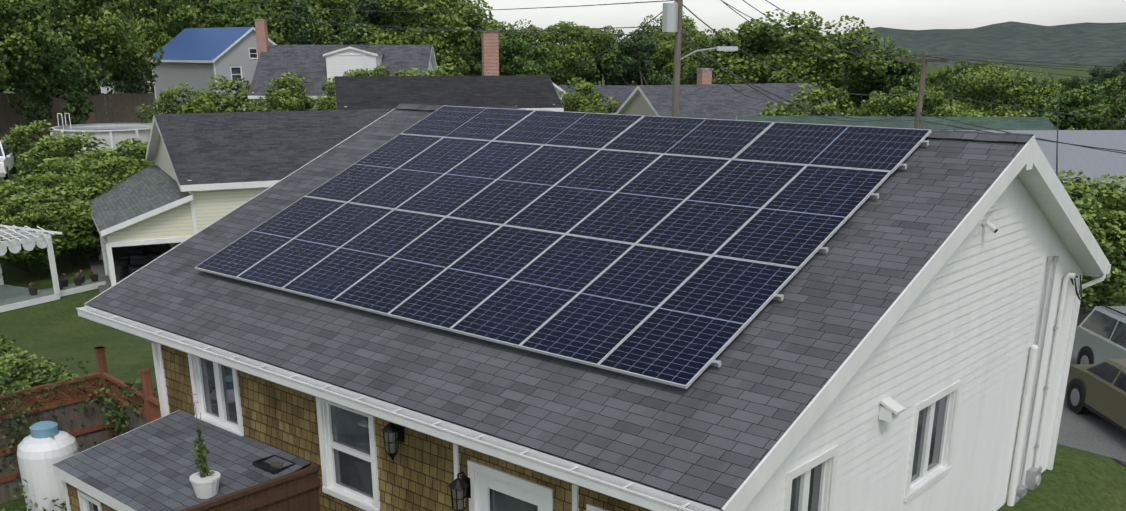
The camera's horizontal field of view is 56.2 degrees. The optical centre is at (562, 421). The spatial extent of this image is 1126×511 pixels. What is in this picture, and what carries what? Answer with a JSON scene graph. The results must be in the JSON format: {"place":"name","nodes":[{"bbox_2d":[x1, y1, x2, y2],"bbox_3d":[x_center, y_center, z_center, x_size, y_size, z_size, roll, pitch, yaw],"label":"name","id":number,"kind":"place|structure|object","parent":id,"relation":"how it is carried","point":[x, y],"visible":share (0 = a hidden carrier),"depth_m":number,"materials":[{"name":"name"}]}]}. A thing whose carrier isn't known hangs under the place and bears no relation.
{"place":"outdoors","nodes":[
{"label":"outdoors","id":0,"kind":"place"},
{"bbox_2d":[0,65,1125,510],"bbox_3d":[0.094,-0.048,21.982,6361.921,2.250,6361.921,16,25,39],"label":"ground","id":1,"kind":"structure","parent":0,"point":[60,331],"depth_m":26.75,"materials":[{"name":"green plant"}]},
{"bbox_2d":[0,140,16,180],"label":"car","id":2,"kind":"object","parent":1,"relation":"on","point":[7,166],"visible":0.77,"depth_m":54.25,"materials":[{"name":"white paint"}]},
{"bbox_2d":[0,215,60,279],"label":"bush","id":3,"kind":"object","parent":1,"relation":"on","point":[10,255],"visible":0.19,"depth_m":36.69,"materials":[{"name":"green plant"}]},
{"bbox_2d":[0,335,64,381],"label":"bush","id":4,"kind":"object","parent":1,"relation":"on","point":[7,347],"visible":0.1,"depth_m":19.65,"materials":[{"name":"green plant"}]},
{"bbox_2d":[0,182,64,262],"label":"tree","id":5,"kind":"object","parent":1,"relation":"on","point":[10,190],"visible":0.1,"depth_m":40.40,"materials":[{"name":"green plant"}]},
{"bbox_2d":[0,0,71,88],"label":"tree","id":6,"kind":"object","parent":1,"relation":"on","point":[14,14],"visible":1,"depth_m":73.85,"materials":[{"name":"green plant"}]},
{"bbox_2d":[0,202,73,275],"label":"tree","id":7,"kind":"object","parent":1,"relation":"on","point":[38,215],"visible":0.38,"depth_m":37.80,"materials":[{"name":"green plant"}]},
{"bbox_2d":[0,350,81,409],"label":"bush","id":8,"kind":"object","parent":1,"relation":"on","point":[30,362],"visible":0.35,"depth_m":18.42,"materials":[{"name":"green plant"}]},
{"bbox_2d":[1,119,81,184],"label":"tree","id":9,"kind":"object","parent":1,"relation":"on","point":[20,143],"visible":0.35,"depth_m":57.12,"materials":[{"name":"green plant"}]},
{"bbox_2d":[0,2,93,138],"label":"tree","id":10,"kind":"object","parent":1,"relation":"on","point":[27,83],"visible":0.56,"depth_m":79.39,"materials":[{"name":"green plant"}]},
{"bbox_2d":[17,421,78,510],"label":"propane tank","id":11,"kind":"object","parent":1,"relation":"on","point":[43,447],"visible":0.85,"depth_m":13.99,"materials":[{"name":"white"}]},
{"bbox_2d":[1,156,94,197],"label":"bush","id":12,"kind":"object","parent":1,"relation":"on","point":[58,167],"visible":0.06,"depth_m":43.70,"materials":[{"name":"green plant"}]},
{"bbox_2d":[0,187,101,268],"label":"bush","id":13,"kind":"object","parent":1,"relation":"on","point":[32,199],"visible":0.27,"depth_m":38.78,"materials":[{"name":"green plant"}]},
{"bbox_2d":[0,224,105,312],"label":"pergola","id":14,"kind":"object","parent":1,"relation":"on","point":[13,297],"visible":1,"depth_m":34.30,"materials":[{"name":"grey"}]},
{"bbox_2d":[13,6,98,121],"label":"tree","id":15,"kind":"object","parent":1,"relation":"on","point":[79,91],"visible":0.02,"depth_m":109.47,"materials":[{"name":"green plant"}]},
{"bbox_2d":[24,201,99,266],"bbox_3d":[-18.663,-6.767,39.775,3.772,3.081,3.733,10,22,27],"label":"tree","id":16,"kind":"object","parent":1,"relation":"on","point":[85,239],"visible":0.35,"depth_m":38.87,"materials":[{"name":"green plant"}]},
{"bbox_2d":[40,182,108,253],"bbox_3d":[-18.994,-7.682,41.669,4.487,3.555,4.440,15,24,36],"label":"tree","id":17,"kind":"object","parent":1,"relation":"on","point":[86,191],"visible":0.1,"depth_m":40.85,"materials":[{"name":"green plant"}]},
{"bbox_2d":[0,93,153,153],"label":"fence","id":18,"kind":"object","parent":1,"relation":"on","point":[131,106],"visible":0.31,"depth_m":89.15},
{"bbox_2d":[10,131,144,196],"bbox_3d":[-22.756,-11.201,49.887,6.226,4.862,6.292,-5,20,-14],"label":"bush","id":19,"kind":"object","parent":1,"relation":"on","point":[66,142],"visible":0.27,"depth_m":49.56,"materials":[{"name":"green plant"}]},
{"bbox_2d":[0,357,158,510],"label":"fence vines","id":20,"kind":"object","parent":1,"relation":"on","point":[117,420],"visible":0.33,"depth_m":15.11,"materials":[{"name":"green"}]},
{"bbox_2d":[0,346,160,503],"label":"yard fence","id":21,"kind":"object","parent":1,"relation":"on","point":[91,428],"visible":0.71,"depth_m":15.41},
{"bbox_2d":[39,151,141,200],"bbox_3d":[-18.938,-8.839,43.492,4.800,4.539,4.750,2,20,6],"label":"tree","id":22,"kind":"object","parent":1,"relation":"on","point":[84,179],"visible":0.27,"depth_m":42.38,"materials":[{"name":"green plant"}]},
{"bbox_2d":[31,0,163,121],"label":"tree","id":23,"kind":"object","parent":1,"relation":"on","point":[107,35],"visible":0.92,"depth_m":87.37,"materials":[{"name":"green plant"}]},
{"bbox_2d":[50,113,151,151],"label":"pool","id":24,"kind":"structure","parent":1,"relation":"on","point":[112,134],"depth_m":67.46,"materials":[{"name":"white metal"}]},
{"bbox_2d":[69,138,154,180],"bbox_3d":[-19.162,-10.290,47.312,5.627,4.770,5.568,-12,23,-30],"label":"bush","id":25,"kind":"object","parent":1,"relation":"on","point":[136,151],"visible":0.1,"depth_m":46.20,"materials":[{"name":"green plant"}]},
{"bbox_2d":[76,0,165,80],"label":"tree","id":26,"kind":"object","parent":1,"relation":"on","point":[122,4],"visible":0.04,"depth_m":122.59,"materials":[{"name":"green plant"}]},
{"bbox_2d":[100,78,150,122],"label":"grey shed","id":27,"kind":"structure","parent":1,"relation":"on","point":[104,90],"depth_m":105.90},
{"bbox_2d":[106,11,156,119],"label":"tree","id":28,"kind":"object","parent":1,"relation":"on","point":[147,90],"visible":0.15,"depth_m":103.84,"materials":[{"name":"green plant"}]},
{"bbox_2d":[84,165,193,293],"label":"garage","id":29,"kind":"structure","parent":1,"relation":"on","point":[142,218],"depth_m":36.30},
{"bbox_2d":[95,0,207,94],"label":"tree","id":30,"kind":"object","parent":1,"relation":"on","point":[160,33],"visible":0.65,"depth_m":113.04,"materials":[{"name":"green plant"}]},
{"bbox_2d":[136,83,216,122],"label":"bush","id":31,"kind":"object","parent":1,"relation":"on","point":[169,94],"visible":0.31,"depth_m":75.47,"materials":[{"name":"green plant"}]},
{"bbox_2d":[52,410,310,510],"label":"porch roof","id":32,"kind":"structure","parent":1,"relation":"on","point":[150,466],"depth_m":12.81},
{"bbox_2d":[189,393,220,498],"bbox_3d":[-4.046,0.269,11.803,0.338,1.194,0.338,16,25,39],"label":"flower pot","id":33,"kind":"object","parent":32,"relation":"on","point":[204,481],"visible":1,"depth_m":11.84,"materials":[{"name":"white ceramic"}]},
{"bbox_2d":[252,455,295,473],"bbox_3d":[-3.416,0.505,12.485,0.435,0.046,0.315,16,25,39],"label":"feeder tray","id":34,"kind":"object","parent":32,"relation":"on","point":[273,468],"visible":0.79,"depth_m":12.44,"materials":[{"name":"black plastic"}]},
{"bbox_2d":[178,0,210,32],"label":"tree","id":35,"kind":"object","parent":1,"relation":"on","point":[204,7],"depth_m":122.84,"materials":[{"name":"green plant"}]},
{"bbox_2d":[148,27,276,113],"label":"blue house","id":36,"kind":"structure","parent":1,"relation":"on","point":[196,59],"depth_m":97.64,"materials":[{"name":"grey"}]},
{"bbox_2d":[186,75,252,112],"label":"bush","id":37,"kind":"object","parent":1,"relation":"on","point":[230,103],"visible":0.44,"depth_m":77.55,"materials":[{"name":"green plant"}]},
{"bbox_2d":[200,0,279,34],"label":"tree","id":38,"kind":"object","parent":1,"relation":"on","point":[231,16],"visible":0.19,"depth_m":118.45,"materials":[{"name":"green plant"}]},
{"bbox_2d":[179,464,320,510],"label":"privacy screen","id":39,"kind":"object","parent":1,"relation":"on","point":[296,491],"visible":1,"depth_m":12.02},
{"bbox_2d":[203,0,330,43],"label":"tree","id":40,"kind":"object","parent":1,"relation":"on","point":[263,6],"visible":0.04,"depth_m":122.61,"materials":[{"name":"green plant"}]},
{"bbox_2d":[241,71,314,111],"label":"bush","id":41,"kind":"object","parent":1,"relation":"on","point":[280,98],"visible":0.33,"depth_m":73.47,"materials":[{"name":"green plant"}]},
{"bbox_2d":[289,0,314,44],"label":"tree","id":42,"kind":"object","parent":1,"relation":"on","point":[301,11],"visible":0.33,"depth_m":110.58,"materials":[{"name":"green plant"}]},
{"bbox_2d":[258,0,362,44],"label":"tree","id":43,"kind":"object","parent":1,"relation":"on","point":[321,30],"visible":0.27,"depth_m":116.25,"materials":[{"name":"green plant"}]},
{"bbox_2d":[285,77,336,110],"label":"bush","id":44,"kind":"object","parent":1,"relation":"on","point":[322,104],"visible":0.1,"depth_m":69.91,"materials":[{"name":"green plant"}]},
{"bbox_2d":[146,106,518,247],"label":"house","id":45,"kind":"structure","parent":1,"relation":"on","point":[217,166],"depth_m":37.90,"materials":[{"name":"grey"}]},
{"bbox_2d":[319,3,347,43],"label":"tree","id":46,"kind":"object","parent":1,"relation":"on","point":[336,30],"visible":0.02,"depth_m":126.05,"materials":[{"name":"green plant"}]},
{"bbox_2d":[248,19,437,110],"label":"house","id":47,"kind":"structure","parent":1,"relation":"on","point":[314,66],"depth_m":76.38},
{"bbox_2d":[343,66,417,75],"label":"bush","id":48,"kind":"object","parent":1,"relation":"on","point":[366,72],"visible":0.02,"depth_m":69.21,"materials":[{"name":"green plant"}]},
{"bbox_2d":[337,0,424,44],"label":"tree","id":49,"kind":"object","parent":1,"relation":"on","point":[371,13],"visible":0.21,"depth_m":96.94,"materials":[{"name":"green plant"}]},
{"bbox_2d":[327,0,487,68],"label":"tree","id":50,"kind":"object","parent":1,"relation":"on","point":[447,3],"visible":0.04,"depth_m":125.29,"materials":[{"name":"green plant"}]},
{"bbox_2d":[347,0,502,75],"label":"tree","id":51,"kind":"object","parent":1,"relation":"on","point":[445,44],"visible":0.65,"depth_m":91.57,"materials":[{"name":"green plant"}]},
{"bbox_2d":[406,63,463,75],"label":"bush","id":52,"kind":"object","parent":1,"relation":"on","point":[439,72],"visible":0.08,"depth_m":65.78,"materials":[{"name":"green plant"}]},
{"bbox_2d":[334,31,563,110],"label":"dark house","id":53,"kind":"structure","parent":1,"relation":"on","point":[371,92],"depth_m":57.15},
{"bbox_2d":[468,23,556,77],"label":"tree","id":54,"kind":"object","parent":1,"relation":"on","point":[510,51],"visible":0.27,"depth_m":111.46,"materials":[{"name":"green plant"}]},
{"bbox_2d":[489,19,561,69],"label":"tree","id":55,"kind":"object","parent":1,"relation":"on","point":[532,36],"visible":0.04,"depth_m":138.94,"materials":[{"name":"green plant"}]},
{"bbox_2d":[522,21,571,83],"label":"tree","id":56,"kind":"object","parent":1,"relation":"on","point":[559,38],"visible":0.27,"depth_m":142.37,"materials":[{"name":"green plant"}]},
{"bbox_2d":[519,42,574,85],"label":"tree","id":57,"kind":"object","parent":1,"relation":"on","point":[553,57],"visible":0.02,"depth_m":125.61,"materials":[{"name":"green plant"}]},
{"bbox_2d":[520,74,582,109],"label":"white house","id":58,"kind":"structure","parent":1,"relation":"on","point":[558,89],"depth_m":87.13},
{"bbox_2d":[546,21,621,85],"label":"tree","id":59,"kind":"object","parent":1,"relation":"on","point":[583,71],"visible":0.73,"depth_m":116.55,"materials":[{"name":"green plant"}]},
{"bbox_2d":[558,78,614,112],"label":"tree","id":60,"kind":"object","parent":1,"relation":"on","point":[575,102],"visible":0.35,"depth_m":79.22,"materials":[{"name":"green plant"}]},
{"bbox_2d":[559,85,636,113],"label":"house","id":61,"kind":"structure","parent":1,"relation":"on","point":[621,94],"depth_m":103.95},
{"bbox_2d":[572,37,636,85],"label":"tree","id":62,"kind":"object","parent":1,"relation":"on","point":[605,79],"visible":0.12,"depth_m":121.62,"materials":[{"name":"green plant"}]},
{"bbox_2d":[591,25,624,79],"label":"tree","id":63,"kind":"object","parent":1,"relation":"on","point":[617,31],"visible":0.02,"depth_m":172.40,"materials":[{"name":"green plant"}]},
{"bbox_2d":[606,100,620,112],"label":"bush","id":64,"kind":"object","parent":1,"relation":"on","point":[614,109],"depth_m":76.24,"materials":[{"name":"green plant"}]},
{"bbox_2d":[155,175,1082,510],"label":"walls","id":65,"kind":"structure","parent":1,"relation":"on","point":[969,319],"depth_m":12.40,"materials":[{"name":"white wood"}]},
{"bbox_2d":[381,422,470,510],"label":"wall fittings","id":66,"kind":"object","parent":65,"relation":"attached to","point":[393,436],"depth_m":10.61,"materials":[{"name":"black metal"}]},
{"bbox_2d":[188,354,960,510],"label":"windows","id":67,"kind":"structure","parent":65,"relation":"attached to","point":[348,447],"depth_m":12.03,"materials":[{"name":"white glass"}]},
{"bbox_2d":[87,108,1102,510],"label":"roof","id":68,"kind":"structure","parent":65,"relation":"on","point":[711,436],"depth_m":10.85,"materials":[{"name":"grey"}]},
{"bbox_2d":[84,109,1108,510],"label":"fascia","id":69,"kind":"structure","parent":68,"relation":"attached to","point":[1030,153],"depth_m":10.32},
{"bbox_2d":[76,264,1110,510],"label":"gutter","id":70,"kind":"object","parent":69,"relation":"attached to","point":[600,482],"visible":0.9,"depth_m":10.95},
{"bbox_2d":[394,104,1032,141],"bbox_3d":[1.206,-4.363,15.206,10.810,0.100,0.323,16,25,39],"label":"ridge cap","id":71,"kind":"object","parent":68,"relation":"on","point":[984,136],"visible":0.31,"depth_m":12.27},
{"bbox_2d":[710,140,928,367],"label":"solar mounting rails","id":72,"kind":"object","parent":68,"relation":"on","point":[717,363],"visible":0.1,"depth_m":10.98,"materials":[{"name":"silver metal"}]},
{"bbox_2d":[195,106,930,388],"bbox_3d":[-0.431,-2.784,13.628,8.412,2.040,4.847,16,25,39],"label":"solar array","id":73,"kind":"object","parent":72,"relation":"on","point":[680,252],"visible":1,"depth_m":12.77,"materials":[{"name":"blue glass"}]},
{"bbox_2d":[878,86,1081,505],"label":"wall utility fixtures","id":74,"kind":"object","parent":65,"relation":"attached to","point":[890,409],"visible":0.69,"depth_m":14.87,"materials":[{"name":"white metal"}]},
{"bbox_2d":[601,28,672,85],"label":"tree","id":75,"kind":"object","parent":1,"relation":"on","point":[633,57],"visible":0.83,"depth_m":117.32,"materials":[{"name":"green plant"}]},
{"bbox_2d":[622,36,688,85],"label":"tree","id":76,"kind":"object","parent":1,"relation":"on","point":[664,54],"visible":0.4,"depth_m":123.38,"materials":[{"name":"green plant"}]},
{"bbox_2d":[636,11,705,74],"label":"tree","id":77,"kind":"object","parent":1,"relation":"on","point":[687,21],"visible":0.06,"depth_m":165.07,"materials":[{"name":"green plant"}]},
{"bbox_2d":[220,0,1125,277],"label":"utility lines","id":78,"kind":"object","parent":1,"relation":"on","point":[672,16],"visible":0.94,"depth_m":37.87,"materials":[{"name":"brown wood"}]},
{"bbox_2d":[647,28,728,84],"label":"tree","id":79,"kind":"object","parent":1,"relation":"on","point":[666,38],"visible":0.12,"depth_m":127.53,"materials":[{"name":"green plant"}]},
{"bbox_2d":[615,68,836,119],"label":"beige house","id":80,"kind":"structure","parent":1,"relation":"on","point":[704,97],"depth_m":64.47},
{"bbox_2d":[680,22,788,84],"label":"tree","id":81,"kind":"object","parent":1,"relation":"on","point":[691,67],"visible":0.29,"depth_m":81.97,"materials":[{"name":"green plant"}]},
{"bbox_2d":[699,9,887,102],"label":"tree","id":82,"kind":"object","parent":1,"relation":"on","point":[819,72],"visible":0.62,"depth_m":75.89,"materials":[{"name":"green plant"}]},
{"bbox_2d":[758,83,862,115],"bbox_3d":[13.961,-15.462,58.891,6.545,6.654,6.614,9,21,24],"label":"tree","id":83,"kind":"object","parent":1,"relation":"on","point":[813,99],"visible":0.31,"depth_m":57.25,"materials":[{"name":"green plant"}]},
{"bbox_2d":[833,36,925,115],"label":"tree","id":84,"kind":"object","parent":1,"relation":"on","point":[901,76],"visible":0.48,"depth_m":79.25,"materials":[{"name":"green plant"}]},
{"bbox_2d":[846,85,948,116],"bbox_3d":[17.305,-14.266,55.659,5.494,6.566,5.444,-4,20,-12],"label":"tree","id":85,"kind":"object","parent":1,"relation":"on","point":[900,105],"visible":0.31,"depth_m":54.05,"materials":[{"name":"green plant"}]},
{"bbox_2d":[881,71,930,111],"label":"tree","id":86,"kind":"object","parent":1,"relation":"on","point":[926,78],"visible":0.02,"depth_m":118.03,"materials":[{"name":"green plant"}]},
{"bbox_2d":[925,71,951,87],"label":"tree","id":87,"kind":"object","parent":1,"relation":"on","point":[931,77],"visible":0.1,"depth_m":165.89,"materials":[{"name":"green plant"}]},
{"bbox_2d":[939,61,978,98],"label":"tree","id":88,"kind":"object","parent":1,"relation":"on","point":[960,69],"visible":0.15,"depth_m":147.09,"materials":[{"name":"green plant"}]},
{"bbox_2d":[905,60,1014,116],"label":"tree","id":89,"kind":"object","parent":1,"relation":"on","point":[942,73],"visible":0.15,"depth_m":66.73,"materials":[{"name":"green plant"}]},
{"bbox_2d":[939,104,989,116],"bbox_3d":[19.457,-13.002,53.169,6.247,5.824,6.182,0,19,1],"label":"bush","id":90,"kind":"object","parent":1,"relation":"on","point":[968,112],"visible":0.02,"depth_m":52.12,"materials":[{"name":"green plant"}]},
{"bbox_2d":[974,60,1009,74],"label":"tree","id":91,"kind":"object","parent":1,"relation":"on","point":[986,63],"visible":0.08,"depth_m":146.76,"materials":[{"name":"green plant"}]},
{"bbox_2d":[939,64,1063,116],"bbox_3d":[25.718,-16.683,63.172,5.982,8.916,7.523,-9,21,-24],"label":"tree","id":92,"kind":"object","parent":1,"relation":"on","point":[1013,95],"visible":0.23,"depth_m":61.87,"materials":[{"name":"green plant"}]},
{"bbox_2d":[993,110,1026,116],"bbox_3d":[22.724,-13.182,54.269,4.765,5.429,4.815,-10,22,-26],"label":"bush","id":93,"kind":"object","parent":1,"relation":"on","point":[1018,112],"depth_m":53.52,"materials":[{"name":"green plant"}]},
{"bbox_2d":[949,130,1125,193],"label":"building","id":94,"kind":"structure","parent":1,"relation":"on","point":[1091,163],"depth_m":42.46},
{"bbox_2d":[1020,83,1117,129],"bbox_3d":[27.232,-14.559,58.471,5.216,8.044,6.772,12,23,31],"label":"tree","id":95,"kind":"object","parent":1,"relation":"on","point":[1070,102],"visible":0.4,"depth_m":57.15,"materials":[{"name":"green plant"}]},
{"bbox_2d":[1055,77,1083,93],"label":"tree","id":96,"kind":"object","parent":1,"relation":"on","point":[1067,87],"visible":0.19,"depth_m":147.28,"materials":[{"name":"green plant"}]},
{"bbox_2d":[1055,170,1103,203],"bbox_3d":[16.786,-6.324,36.216,5.460,4.522,5.518,-1,19,-3],"label":"bush","id":97,"kind":"object","parent":1,"relation":"on","point":[1070,174],"depth_m":35.52,"materials":[{"name":"green plant"}]},
{"bbox_2d":[1061,76,1100,101],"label":"tree","id":98,"kind":"object","parent":1,"relation":"on","point":[1077,85],"visible":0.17,"depth_m":119.92,"materials":[{"name":"green plant"}]},
{"bbox_2d":[1062,174,1125,296],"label":"tree","id":99,"kind":"object","parent":1,"relation":"on","point":[1073,186],"visible":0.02,"depth_m":32.71,"materials":[{"name":"green plant"}]},
{"bbox_2d":[1085,64,1111,90],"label":"tree","id":100,"kind":"object","parent":1,"relation":"on","point":[1098,75],"visible":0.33,"depth_m":143.31,"materials":[{"name":"green plant"}]},
{"bbox_2d":[1073,180,1125,302],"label":"tree","id":101,"kind":"object","parent":1,"relation":"on","point":[1116,229],"visible":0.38,"depth_m":30.09,"materials":[{"name":"green plant"}]},
{"bbox_2d":[1073,198,1125,312],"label":"tree","id":102,"kind":"object","parent":1,"relation":"on","point":[1105,287],"visible":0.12,"depth_m":29.13,"materials":[{"name":"green plant"}]},
{"bbox_2d":[1084,71,1125,129],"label":"tree","id":103,"kind":"object","parent":1,"relation":"on","point":[1106,84],"visible":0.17,"depth_m":59.47,"materials":[{"name":"green plant"}]},
{"bbox_2d":[1102,67,1124,125],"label":"tree","id":104,"kind":"object","parent":1,"relation":"on","point":[1114,70],"visible":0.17,"depth_m":109.14,"materials":[{"name":"green plant"}]},
{"bbox_2d":[1116,59,1125,100],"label":"tree","id":105,"kind":"object","parent":1,"relation":"on","point":[1123,64],"visible":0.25,"depth_m":160.12,"materials":[{"name":"green plant"}]},
{"bbox_2d":[284,0,1125,45],"label":"sky","id":106,"kind":"structure","parent":0,"point":[896,14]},
{"bbox_2d":[533,21,1125,66],"bbox_3d":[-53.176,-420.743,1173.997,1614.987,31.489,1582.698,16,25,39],"label":"hills","id":107,"kind":"structure","parent":0,"point":[1088,43],"depth_m":677.93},
{"bbox_2d":[736,116,1054,129],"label":"roof","id":108,"kind":"structure","parent":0,"point":[1020,123],"depth_m":47.42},
{"bbox_2d":[1057,302,1125,466],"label":"driveway","id":109,"kind":"structure","parent":0,"point":[1088,430],"depth_m":22.52,"materials":[{"name":"asphalt"}]},
{"bbox_2d":[1066,359,1125,432],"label":"car","id":110,"kind":"object","parent":109,"relation":"on","point":[1099,389],"visible":0.94,"depth_m":22.82,"materials":[{"name":"yellow paint"}]},
{"bbox_2d":[1072,305,1125,363],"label":"silver car","id":111,"kind":"object","parent":109,"relation":"on","point":[1100,334],"visible":0.71,"depth_m":25.84,"materials":[{"name":"grey paint"}]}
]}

